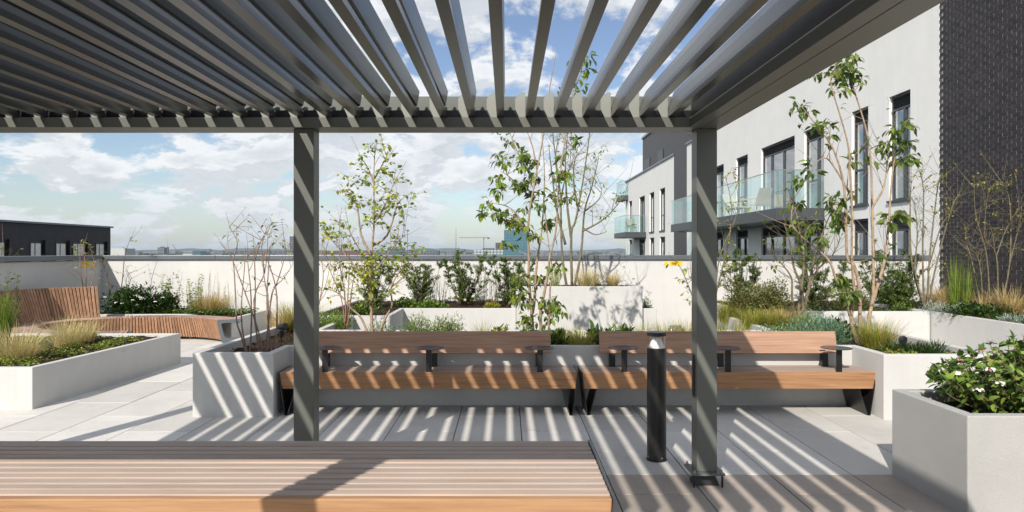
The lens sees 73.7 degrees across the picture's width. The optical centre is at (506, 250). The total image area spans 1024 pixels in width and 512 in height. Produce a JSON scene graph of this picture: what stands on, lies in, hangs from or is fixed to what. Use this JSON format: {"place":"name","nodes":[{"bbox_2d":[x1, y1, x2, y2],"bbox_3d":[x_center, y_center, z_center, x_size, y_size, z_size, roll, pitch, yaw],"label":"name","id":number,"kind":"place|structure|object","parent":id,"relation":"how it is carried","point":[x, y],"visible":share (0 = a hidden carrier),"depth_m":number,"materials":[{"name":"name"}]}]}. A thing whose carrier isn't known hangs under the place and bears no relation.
{"place":"outdoors","nodes":[
{"label":"outdoors","id":0,"kind":"place"},
{"bbox_2d":[0,220,113,261],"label":"dark building","id":1,"kind":"structure","parent":0,"point":[31,238],"depth_m":44.99,"materials":[{"name":"grey metal"}]},
{"bbox_2d":[30,240,45,261],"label":"window","id":2,"kind":"structure","parent":1,"relation":"in","point":[37,248],"depth_m":43.62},
{"bbox_2d":[55,241,70,260],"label":"window","id":3,"kind":"structure","parent":1,"relation":"in","point":[61,248],"depth_m":46.18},
{"bbox_2d":[135,248,625,251],"bbox_3d":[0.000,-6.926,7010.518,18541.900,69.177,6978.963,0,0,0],"label":"hills","id":4,"kind":"structure","parent":0,"point":[440,249],"depth_m":8255.29,"materials":[{"name":"grey"}]},
{"bbox_2d":[0,0,769,250],"label":"sky","id":5,"kind":"structure","parent":0,"point":[177,189],"materials":[{"name":"blue"}]},
{"bbox_2d":[0,338,1001,511],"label":"paving","id":6,"kind":"structure","parent":0,"point":[804,458],"depth_m":6.21,"materials":[{"name":"concrete"}]},
{"bbox_2d":[0,333,180,409],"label":"planter","id":7,"kind":"object","parent":6,"relation":"on","point":[33,386],"visible":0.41,"depth_m":8.07,"materials":[{"name":"concrete"}]},
{"bbox_2d":[0,269,22,326],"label":"perennial","id":8,"kind":"object","parent":7,"relation":"on","point":[15,297],"visible":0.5,"depth_m":11.02,"materials":[{"name":"green plant"}]},
{"bbox_2d":[0,288,25,347],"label":"upright rush","id":9,"kind":"object","parent":7,"relation":"on","point":[6,314],"visible":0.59,"depth_m":8.56,"materials":[{"name":"green plant"}]},
{"bbox_2d":[0,320,73,360],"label":"grass tuft","id":10,"kind":"object","parent":7,"relation":"on","point":[18,348],"visible":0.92,"depth_m":7.83,"materials":[{"name":"plant"}]},
{"bbox_2d":[6,313,101,347],"bbox_3d":[-5.794,0.999,9.078,1.820,0.509,1.551,0,0,41],"label":"grass tuft","id":11,"kind":"object","parent":7,"relation":"on","point":[65,338],"visible":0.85,"depth_m":8.84,"materials":[{"name":"plant"}]},
{"bbox_2d":[0,333,146,365],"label":"ground cover","id":12,"kind":"object","parent":7,"relation":"on","point":[107,345],"visible":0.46,"depth_m":8.67,"materials":[{"name":"green plant"}]},
{"bbox_2d":[41,320,115,342],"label":"grass tuft","id":13,"kind":"object","parent":7,"relation":"on","point":[91,337],"visible":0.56,"depth_m":9.37,"materials":[{"name":"plant"}]},
{"bbox_2d":[0,286,242,342],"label":"curved bench","id":14,"kind":"object","parent":6,"relation":"on","point":[40,304],"visible":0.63,"depth_m":12.49,"materials":[{"name":"brown wood"}]},
{"bbox_2d":[70,309,269,339],"bbox_3d":[-6.785,1.468,13.462,3.530,0.450,2.017,0,0,0],"label":"planter","id":15,"kind":"object","parent":6,"relation":"on","point":[230,330],"visible":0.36,"depth_m":13.32,"materials":[{"name":"concrete"}]},
{"bbox_2d":[68,232,105,286],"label":"sapling","id":16,"kind":"object","parent":15,"relation":"on","point":[84,253],"visible":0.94,"depth_m":13.42,"materials":[{"name":"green plant"}]},
{"bbox_2d":[99,285,137,316],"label":"flowering bush","id":17,"kind":"object","parent":15,"relation":"on","point":[113,308],"visible":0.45,"depth_m":13.58,"materials":[{"name":"green plant"}]},
{"bbox_2d":[116,281,160,314],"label":"flowering bush","id":18,"kind":"object","parent":15,"relation":"on","point":[135,299],"visible":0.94,"depth_m":13.51,"materials":[{"name":"green plant"}]},
{"bbox_2d":[137,289,182,313],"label":"flowering bush","id":19,"kind":"object","parent":15,"relation":"on","point":[161,301],"visible":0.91,"depth_m":13.68,"materials":[{"name":"green plant"}]},
{"bbox_2d":[117,306,259,314],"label":"ground cover","id":20,"kind":"object","parent":15,"relation":"on","point":[213,311],"visible":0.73,"depth_m":13.64,"materials":[{"name":"green plant"}]},
{"bbox_2d":[179,274,203,313],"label":"perennial","id":21,"kind":"object","parent":15,"relation":"on","point":[198,293],"visible":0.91,"depth_m":13.88,"materials":[{"name":"green plant"}]},
{"bbox_2d":[189,289,236,313],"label":"grass tuft","id":22,"kind":"object","parent":15,"relation":"on","point":[205,306],"visible":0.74,"depth_m":13.79,"materials":[{"name":"plant"}]},
{"bbox_2d":[322,299,515,329],"bbox_3d":[-1.488,1.358,12.605,3.305,0.670,3.750,0,0,0],"label":"planter","id":23,"kind":"object","parent":6,"relation":"on","point":[495,316],"visible":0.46,"depth_m":12.10,"materials":[{"name":"concrete"}]},
{"bbox_2d":[350,301,385,314],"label":"leafy mound","id":24,"kind":"object","parent":23,"relation":"on","point":[364,310],"visible":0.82,"depth_m":11.29,"materials":[{"name":"green plant"}]},
{"bbox_2d":[357,254,397,307],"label":"evergreen shrub","id":25,"kind":"object","parent":23,"relation":"on","point":[376,292],"visible":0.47,"depth_m":12.57,"materials":[{"name":"green plant"}]},
{"bbox_2d":[388,296,420,306],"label":"leafy mound","id":26,"kind":"object","parent":23,"relation":"on","point":[406,302],"visible":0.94,"depth_m":12.76,"materials":[{"name":"green plant"}]},
{"bbox_2d":[401,257,443,302],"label":"evergreen shrub","id":27,"kind":"object","parent":23,"relation":"on","point":[423,291],"visible":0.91,"depth_m":13.11,"materials":[{"name":"green plant"}]},
{"bbox_2d":[415,298,448,307],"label":"leafy mound","id":28,"kind":"object","parent":23,"relation":"on","point":[427,302],"visible":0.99,"depth_m":12.62,"materials":[{"name":"green plant"}]},
{"bbox_2d":[441,248,490,305],"bbox_3d":[-0.771,0.507,13.123,0.952,1.185,1.080,0,0,-37],"label":"evergreen shrub","id":29,"kind":"object","parent":23,"relation":"on","point":[464,283],"visible":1,"depth_m":13.02,"materials":[{"name":"green plant"}]},
{"bbox_2d":[475,266,500,302],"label":"perennial","id":30,"kind":"object","parent":23,"relation":"on","point":[494,289],"visible":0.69,"depth_m":13.73,"materials":[{"name":"green plant"}]},
{"bbox_2d":[485,248,535,306],"bbox_3d":[0.044,0.528,12.957,0.856,1.142,1.067,0,0,44],"label":"evergreen shrub","id":31,"kind":"object","parent":23,"relation":"on","point":[507,273],"visible":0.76,"depth_m":12.93,"materials":[{"name":"green plant"}]},
{"bbox_2d":[278,331,577,415],"bbox_3d":[-0.788,1.260,7.065,3.020,0.804,0.490,0,0,0],"label":"timber bench","id":32,"kind":"object","parent":6,"relation":"on","point":[431,374],"visible":0.92,"depth_m":7.04,"materials":[{"name":"brown wood"}]},
{"bbox_2d":[0,0,944,487],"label":"pergola","id":33,"kind":"object","parent":6,"relation":"on","point":[304,72],"visible":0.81,"depth_m":3.85,"materials":[{"name":"grey metal"}]},
{"bbox_2d":[193,312,998,419],"bbox_3d":[0.855,1.358,9.082,7.990,0.670,4.735,0,0,0],"label":"planter","id":34,"kind":"object","parent":6,"relation":"on","point":[227,382],"visible":0.23,"depth_m":7.34,"materials":[{"name":"concrete"}]},
{"bbox_2d":[213,207,292,351],"bbox_3d":[-2.725,0.345,7.262,0.971,1.652,0.508,0,0,0],"label":"multi stem shrub","id":35,"kind":"object","parent":34,"relation":"on","point":[268,336],"visible":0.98,"depth_m":7.25,"materials":[{"name":"brown plant"}]},
{"bbox_2d":[256,305,293,330],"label":"grass tuft","id":36,"kind":"object","parent":34,"relation":"on","point":[273,323],"visible":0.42,"depth_m":9.24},
{"bbox_2d":[260,299,323,330],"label":"grass tuft","id":37,"kind":"object","parent":34,"relation":"on","point":[291,325],"visible":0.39,"depth_m":9.51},
{"bbox_2d":[319,307,349,327],"bbox_3d":[-2.611,0.969,9.738,0.597,0.348,0.795,0,0,36],"label":"leafy mound","id":38,"kind":"object","parent":34,"relation":"on","point":[324,319],"visible":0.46,"depth_m":9.73,"materials":[{"name":"green plant"}]},
{"bbox_2d":[325,312,356,329],"bbox_3d":[-2.357,0.984,9.718,0.470,0.303,0.497,0,0,0],"label":"leafy mound","id":39,"kind":"object","parent":34,"relation":"on","point":[340,324],"visible":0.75,"depth_m":9.66,"materials":[{"name":"green plant"}]},
{"bbox_2d":[319,205,363,329],"bbox_3d":[-2.348,0.224,9.655,0.792,1.780,0.591,0,0,0],"label":"sapling","id":40,"kind":"object","parent":34,"relation":"on","point":[346,315],"visible":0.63,"depth_m":9.61,"materials":[{"name":"green plant"}]},
{"bbox_2d":[319,133,426,330],"bbox_3d":[-1.620,-0.163,8.300,1.347,2.674,0.973,0,0,0],"label":"young tree","id":41,"kind":"object","parent":34,"relation":"on","point":[369,280],"visible":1,"depth_m":8.28,"materials":[{"name":"green plant"}]},
{"bbox_2d":[399,310,430,330],"bbox_3d":[-1.127,0.922,8.387,0.493,0.427,0.342,0,0,41],"label":"leafy mound","id":42,"kind":"object","parent":34,"relation":"on","point":[414,327],"visible":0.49,"depth_m":8.35,"materials":[{"name":"green plant"}]},
{"bbox_2d":[418,316,449,330],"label":"leafy mound","id":43,"kind":"object","parent":34,"relation":"on","point":[437,327],"visible":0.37,"depth_m":8.33,"materials":[{"name":"green plant"}]},
{"bbox_2d":[440,311,465,330],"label":"leafy mound","id":44,"kind":"object","parent":34,"relation":"on","point":[450,325],"visible":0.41,"depth_m":8.37,"materials":[{"name":"green plant"}]},
{"bbox_2d":[475,51,597,330],"bbox_3d":[0.425,-0.620,8.534,1.643,3.581,0.868,0,0,0],"label":"multi stem tree","id":45,"kind":"object","parent":34,"relation":"on","point":[551,308],"visible":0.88,"depth_m":8.46,"materials":[{"name":"green plant"}]},
{"bbox_2d":[548,326,570,344],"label":"leafy mound","id":46,"kind":"object","parent":34,"relation":"on","point":[554,334],"visible":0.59,"depth_m":7.59,"materials":[{"name":"green plant"}]},
{"bbox_2d":[551,323,598,344],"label":"grass tuft","id":47,"kind":"object","parent":34,"relation":"on","point":[575,339],"visible":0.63,"depth_m":7.48,"materials":[{"name":"plant"}]},
{"bbox_2d":[581,319,612,344],"bbox_3d":[1.055,0.962,7.852,0.474,0.378,0.396,0,0,0],"label":"leafy mound","id":48,"kind":"object","parent":34,"relation":"on","point":[596,329],"visible":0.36,"depth_m":7.79,"materials":[{"name":"green plant"}]},
{"bbox_2d":[666,167,746,305],"bbox_3d":[2.763,0.012,9.493,1.075,2.318,0.627,0,0,12],"label":"sapling","id":49,"kind":"object","parent":34,"relation":"on","point":[720,253],"visible":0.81,"depth_m":9.44,"materials":[{"name":"green plant"}]},
{"bbox_2d":[717,299,754,322],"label":"grass tuft","id":50,"kind":"object","parent":34,"relation":"on","point":[727,311],"visible":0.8,"depth_m":10.53,"materials":[{"name":"plant"}]},
{"bbox_2d":[720,279,783,319],"bbox_3d":[3.833,0.767,10.711,0.971,0.670,0.776,0,0,0],"label":"variegated bush","id":51,"kind":"object","parent":34,"relation":"on","point":[750,300],"visible":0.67,"depth_m":10.68,"materials":[{"name":"green plant"}]},
{"bbox_2d":[726,304,799,329],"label":"grass tuft","id":52,"kind":"object","parent":34,"relation":"on","point":[747,322],"visible":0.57,"depth_m":9.53,"materials":[{"name":"plant"}]},
{"bbox_2d":[738,307,793,330],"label":"grass tuft","id":53,"kind":"object","parent":34,"relation":"on","point":[771,322],"visible":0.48,"depth_m":9.38,"materials":[{"name":"plant"}]},
{"bbox_2d":[753,276,794,314],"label":"variegated bush","id":54,"kind":"object","parent":34,"relation":"on","point":[778,294],"visible":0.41,"depth_m":10.71,"materials":[{"name":"green plant"}]},
{"bbox_2d":[740,303,816,328],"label":"grass tuft","id":55,"kind":"object","parent":34,"relation":"on","point":[789,314],"visible":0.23,"depth_m":9.53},
{"bbox_2d":[749,311,854,344],"bbox_3d":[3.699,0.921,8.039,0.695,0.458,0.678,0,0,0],"label":"leafy mound","id":56,"kind":"object","parent":34,"relation":"on","point":[839,329],"visible":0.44,"depth_m":7.95,"materials":[{"name":"green plant"}]},
{"bbox_2d":[780,307,830,329],"bbox_3d":[3.984,0.943,9.039,0.659,0.387,0.664,0,0,-37],"label":"leafy mound","id":57,"kind":"object","parent":34,"relation":"on","point":[801,319],"visible":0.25,"depth_m":9.05,"materials":[{"name":"green plant"}]},
{"bbox_2d":[756,172,856,317],"bbox_3d":[4.460,-0.034,10.217,1.577,2.415,1.052,0,0,0],"label":"multi stem tree","id":58,"kind":"object","parent":34,"relation":"on","point":[802,302],"visible":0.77,"depth_m":10.25,"materials":[{"name":"green plant"}]},
{"bbox_2d":[747,53,923,344],"bbox_3d":[3.993,-0.663,8.190,2.197,3.676,1.034,0,0,0],"label":"multi stem tree","id":59,"kind":"object","parent":34,"relation":"on","point":[842,284],"visible":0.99,"depth_m":8.15,"materials":[{"name":"green plant"}]},
{"bbox_2d":[830,309,921,349],"bbox_3d":[4.081,0.894,7.739,1.196,0.437,1.243,0,0,0],"label":"grass tuft","id":60,"kind":"object","parent":34,"relation":"on","point":[871,340],"visible":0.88,"depth_m":7.67,"materials":[{"name":"plant"}]},
{"bbox_2d":[871,339,937,353],"bbox_3d":[4.177,1.032,7.202,0.763,0.256,0.576,0,0,0],"label":"leafy mound","id":61,"kind":"object","parent":34,"relation":"on","point":[892,346],"visible":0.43,"depth_m":7.16,"materials":[{"name":"green plant"}]},
{"bbox_2d":[907,339,953,353],"bbox_3d":[4.374,1.029,7.102,0.627,0.264,0.464,0,0,0],"label":"leafy mound","id":62,"kind":"object","parent":34,"relation":"on","point":[938,348],"visible":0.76,"depth_m":7.05,"materials":[{"name":"green plant"}]},
{"bbox_2d":[646,331,666,462],"bbox_3d":[1.194,1.155,5.440,0.164,1.016,0.164,0,0,0],"label":"bollard light","id":63,"kind":"object","parent":6,"relation":"on","point":[656,400],"visible":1,"depth_m":5.38,"materials":[{"name":"black metal"}]},
{"bbox_2d":[577,331,874,415],"bbox_3d":[2.240,1.260,7.065,2.976,0.804,0.490,0,0,0],"label":"timber bench","id":64,"kind":"object","parent":6,"relation":"on","point":[856,384],"visible":0.97,"depth_m":7.04,"materials":[{"name":"brown wood"}]},
{"bbox_2d":[717,299,929,339],"bbox_3d":[5.590,1.358,12.990,3.080,0.670,2.980,0,0,0],"label":"planter","id":65,"kind":"object","parent":6,"relation":"on","point":[920,317],"visible":0.15,"depth_m":11.50,"materials":[{"name":"concrete"}]},
{"bbox_2d":[717,248,762,298],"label":"evergreen shrub","id":66,"kind":"object","parent":65,"relation":"on","point":[753,278],"visible":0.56,"depth_m":12.51,"materials":[{"name":"green plant"}]},
{"bbox_2d":[794,240,850,305],"bbox_3d":[5.954,0.446,12.976,1.141,1.307,1.184,0,0,0],"label":"evergreen shrub","id":67,"kind":"object","parent":65,"relation":"on","point":[813,299],"visible":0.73,"depth_m":12.94,"materials":[{"name":"green plant"}]},
{"bbox_2d":[775,302,911,310],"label":"ground cover","id":68,"kind":"object","parent":65,"relation":"on","point":[830,308],"visible":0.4,"depth_m":11.95,"materials":[{"name":"green plant"}]},
{"bbox_2d":[817,284,875,310],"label":"variegated bush","id":69,"kind":"object","parent":65,"relation":"on","point":[865,302],"visible":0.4,"depth_m":12.12,"materials":[{"name":"green plant"}]},
{"bbox_2d":[865,267,924,307],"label":"evergreen shrub","id":70,"kind":"object","parent":65,"relation":"on","point":[904,289],"visible":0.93,"depth_m":12.34,"materials":[{"name":"green plant"}]},
{"bbox_2d":[892,389,1023,511],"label":"planter","id":71,"kind":"object","parent":6,"relation":"on","point":[952,457],"visible":0.78,"depth_m":4.34,"materials":[{"name":"white paint"}]},
{"bbox_2d":[924,329,1023,412],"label":"flowering shrub","id":72,"kind":"object","parent":71,"relation":"in","point":[1002,391],"visible":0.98,"depth_m":4.60,"materials":[{"name":"green plant"}]},
{"bbox_2d":[504,230,527,254],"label":"glass tower","id":73,"kind":"structure","parent":0,"point":[510,238],"depth_m":1499.40,"materials":[{"name":"teal"}]},
{"bbox_2d":[614,4,941,297],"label":"apartment building","id":74,"kind":"structure","parent":0,"point":[901,65],"depth_m":19.57,"materials":[{"name":"paint"}]},
{"bbox_2d":[640,196,644,231],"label":"window","id":75,"kind":"structure","parent":74,"relation":"in","point":[642,199],"depth_m":45.74,"materials":[{"name":"glass"}]},
{"bbox_2d":[659,188,664,231],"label":"window","id":76,"kind":"structure","parent":74,"relation":"in","point":[662,190],"depth_m":39.65,"materials":[{"name":"glass"}]},
{"bbox_2d":[717,164,723,216],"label":"window","id":77,"kind":"structure","parent":74,"relation":"in","point":[720,169],"depth_m":29.09,"materials":[{"name":"glass"}]},
{"bbox_2d":[722,194,748,215],"bbox_3d":[8.263,-1.631,24.701,0.600,0.856,0.815,0,0,-20],"label":"lounge chair","id":78,"kind":"object","parent":74,"relation":"on","point":[726,200],"visible":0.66,"depth_m":24.88,"materials":[{"name":"plastic"}]},
{"bbox_2d":[738,155,747,213],"bbox_3d":[9.137,-2.387,26.139,0.165,2.438,1.302,0,0,0],"label":"window","id":79,"kind":"structure","parent":74,"relation":"in","point":[743,161],"depth_m":26.35,"materials":[{"name":"glass"}]},
{"bbox_2d":[738,229,747,254],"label":"window","id":80,"kind":"structure","parent":74,"relation":"in","point":[742,234],"depth_m":26.16,"materials":[{"name":"glass"}]},
{"bbox_2d":[742,188,772,212],"bbox_3d":[8.387,-1.631,22.799,0.600,0.856,0.815,0,0,-20],"label":"lounge chair","id":81,"kind":"object","parent":74,"relation":"on","point":[763,198],"visible":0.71,"depth_m":22.53,"materials":[{"name":"plastic"}]},
{"bbox_2d":[763,136,794,209],"bbox_3d":[9.137,-2.387,22.742,0.165,2.438,2.816,0,0,0],"label":"window","id":82,"kind":"structure","parent":74,"relation":"in","point":[776,154],"depth_m":23.06,"materials":[{"name":"glass"}]},
{"bbox_2d":[763,226,794,254],"bbox_3d":[9.137,0.578,22.742,0.165,2.768,2.816,0,0,0],"label":"window","id":83,"kind":"structure","parent":74,"relation":"in","point":[766,232],"depth_m":23.06,"materials":[{"name":"glass"}]},
{"bbox_2d":[807,126,823,207],"bbox_3d":[9.137,-2.387,20.003,0.165,2.438,1.282,0,0,0],"label":"window","id":84,"kind":"structure","parent":74,"relation":"in","point":[816,191],"depth_m":20.29,"materials":[{"name":"glass"}]},
{"bbox_2d":[807,223,823,254],"bbox_3d":[9.137,0.578,20.003,0.165,2.768,1.282,0,0,0],"label":"window","id":85,"kind":"structure","parent":74,"relation":"in","point":[818,235],"depth_m":19.98,"materials":[{"name":"glass"}]},
{"bbox_2d":[849,107,868,207],"bbox_3d":[9.085,-2.362,17.398,0.270,2.488,0.872,0,0,0],"label":"window","id":86,"kind":"structure","parent":74,"relation":"in","point":[863,183],"depth_m":17.63,"materials":[{"name":"glass"}]},
{"bbox_2d":[854,219,867,254],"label":"window","id":87,"kind":"structure","parent":74,"relation":"in","point":[863,244],"depth_m":17.58,"materials":[{"name":"glass"}]},
{"bbox_2d":[886,91,909,202],"bbox_3d":[9.085,-2.362,15.642,0.270,2.488,0.907,0,0,0],"label":"window","id":88,"kind":"structure","parent":74,"relation":"in","point":[901,102],"depth_m":15.72,"materials":[{"name":"glass"}]},
{"bbox_2d":[892,217,909,254],"bbox_3d":[9.137,0.578,15.642,0.165,2.768,0.847,0,0,0],"label":"window","id":89,"kind":"structure","parent":74,"relation":"in","point":[903,228],"depth_m":15.80,"materials":[{"name":"glass"}]},
{"label":"ground","id":90,"kind":"structure","parent":0,"visible":0},
{"bbox_2d":[181,337,521,440],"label":"roof terrace","id":91,"kind":"structure","parent":90,"relation":"on","point":[519,409],"depth_m":7.18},
{"bbox_2d":[0,255,102,313],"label":"parapet wall","id":92,"kind":"structure","parent":91,"relation":"on","point":[37,272],"depth_m":12.81,"materials":[{"name":"white concrete"}]},
{"bbox_2d":[102,255,929,329],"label":"parapet wall","id":93,"kind":"structure","parent":91,"relation":"on","point":[658,282],"depth_m":14.50,"materials":[{"name":"white concrete"}]},
{"bbox_2d":[515,283,642,329],"bbox_3d":[1.280,1.161,12.700,2.220,1.065,1.400,0,0,0],"label":"planter","id":94,"kind":"object","parent":91,"relation":"on","point":[620,304],"visible":0.66,"depth_m":12.00,"materials":[{"name":"concrete"}]},
{"bbox_2d":[571,266,597,285],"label":"grass tuft","id":95,"kind":"object","parent":94,"relation":"on","point":[579,278],"visible":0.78,"depth_m":12.40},
{"bbox_2d":[541,133,633,285],"bbox_3d":[1.425,-1.018,12.575,1.880,3.492,1.711,0,0,0],"label":"multi stem tree","id":96,"kind":"object","parent":94,"relation":"on","point":[562,236],"visible":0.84,"depth_m":12.68,"materials":[{"name":"green plant"}]},
{"bbox_2d":[643,305,656,329],"bbox_3d":[2.527,1.358,12.750,0.265,0.670,1.300,0,0,0],"label":"planter","id":97,"kind":"object","parent":91,"relation":"on","point":[650,313],"visible":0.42,"depth_m":12.10,"materials":[{"name":"concrete"}]},
{"bbox_2d":[862,299,1023,353],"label":"planter","id":98,"kind":"object","parent":91,"relation":"on","point":[964,331],"visible":0.14,"depth_m":10.52,"materials":[{"name":"concrete"}]},
{"bbox_2d":[853,237,920,304],"bbox_3d":[7.202,0.420,13.074,1.088,1.360,1.096,0,0,12],"label":"evergreen shrub","id":99,"kind":"object","parent":98,"relation":"on","point":[866,280],"visible":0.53,"depth_m":12.99,"materials":[{"name":"green plant"}]},
{"bbox_2d":[882,147,992,309],"bbox_3d":[7.798,-0.424,12.359,1.729,3.085,1.293,0,0,0],"label":"multi stem tree","id":100,"kind":"object","parent":98,"relation":"on","point":[928,298],"visible":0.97,"depth_m":12.28,"materials":[{"name":"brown plant"}]},
{"bbox_2d":[921,281,965,308],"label":"grass tuft","id":101,"kind":"object","parent":98,"relation":"on","point":[943,299],"visible":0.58,"depth_m":12.13,"materials":[{"name":"plant"}]},
{"bbox_2d":[881,302,1023,322],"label":"ground cover","id":102,"kind":"object","parent":98,"relation":"on","point":[986,317],"visible":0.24,"depth_m":10.58,"materials":[{"name":"green plant"}]},
{"bbox_2d":[937,251,971,306],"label":"upright rush","id":103,"kind":"object","parent":98,"relation":"on","point":[954,292],"visible":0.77,"depth_m":11.87,"materials":[{"name":"green plant"}]},
{"bbox_2d":[952,259,985,304],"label":"upright rush","id":104,"kind":"object","parent":98,"relation":"on","point":[967,296],"visible":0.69,"depth_m":11.77,"materials":[{"name":"green plant"}]},
{"bbox_2d":[939,299,1020,317],"bbox_3d":[7.567,0.934,10.932,1.114,0.306,0.833,0,0,0],"label":"leafy mound","id":105,"kind":"object","parent":98,"relation":"on","point":[975,308],"visible":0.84,"depth_m":10.78,"materials":[{"name":"green plant"}]},
{"bbox_2d":[947,154,1023,304],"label":"multi stem tree","id":106,"kind":"object","parent":98,"relation":"on","point":[995,214],"visible":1,"depth_m":11.53,"materials":[{"name":"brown plant"}]},
{"bbox_2d":[972,283,1023,315],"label":"grass tuft","id":107,"kind":"object","parent":98,"relation":"on","point":[1013,302],"visible":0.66,"depth_m":10.79,"materials":[{"name":"plant"}]},
{"bbox_2d":[940,0,1023,304],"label":"brick wall","id":108,"kind":"structure","parent":91,"relation":"on","point":[982,78],"depth_m":12.88,"materials":[{"name":"brick"}]},
{"bbox_2d":[135,250,625,254],"bbox_3d":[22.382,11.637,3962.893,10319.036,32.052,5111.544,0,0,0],"label":"town","id":109,"kind":"object","parent":90,"relation":"on","point":[454,253],"visible":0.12,"depth_m":2944.09},
{"bbox_2d":[135,251,625,254],"bbox_3d":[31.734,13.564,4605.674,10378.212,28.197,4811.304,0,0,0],"label":"woods","id":110,"kind":"object","parent":90,"relation":"on","point":[578,252],"visible":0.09,"depth_m":3968.88,"materials":[{"name":"plant"}]},
{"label":"near paving","id":111,"kind":"structure","parent":0,"visible":0},
{"bbox_2d":[0,440,615,511],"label":"bench","id":112,"kind":"object","parent":111,"relation":"on","point":[302,476],"visible":1,"depth_m":2.65,"materials":[{"name":"brown wood"}]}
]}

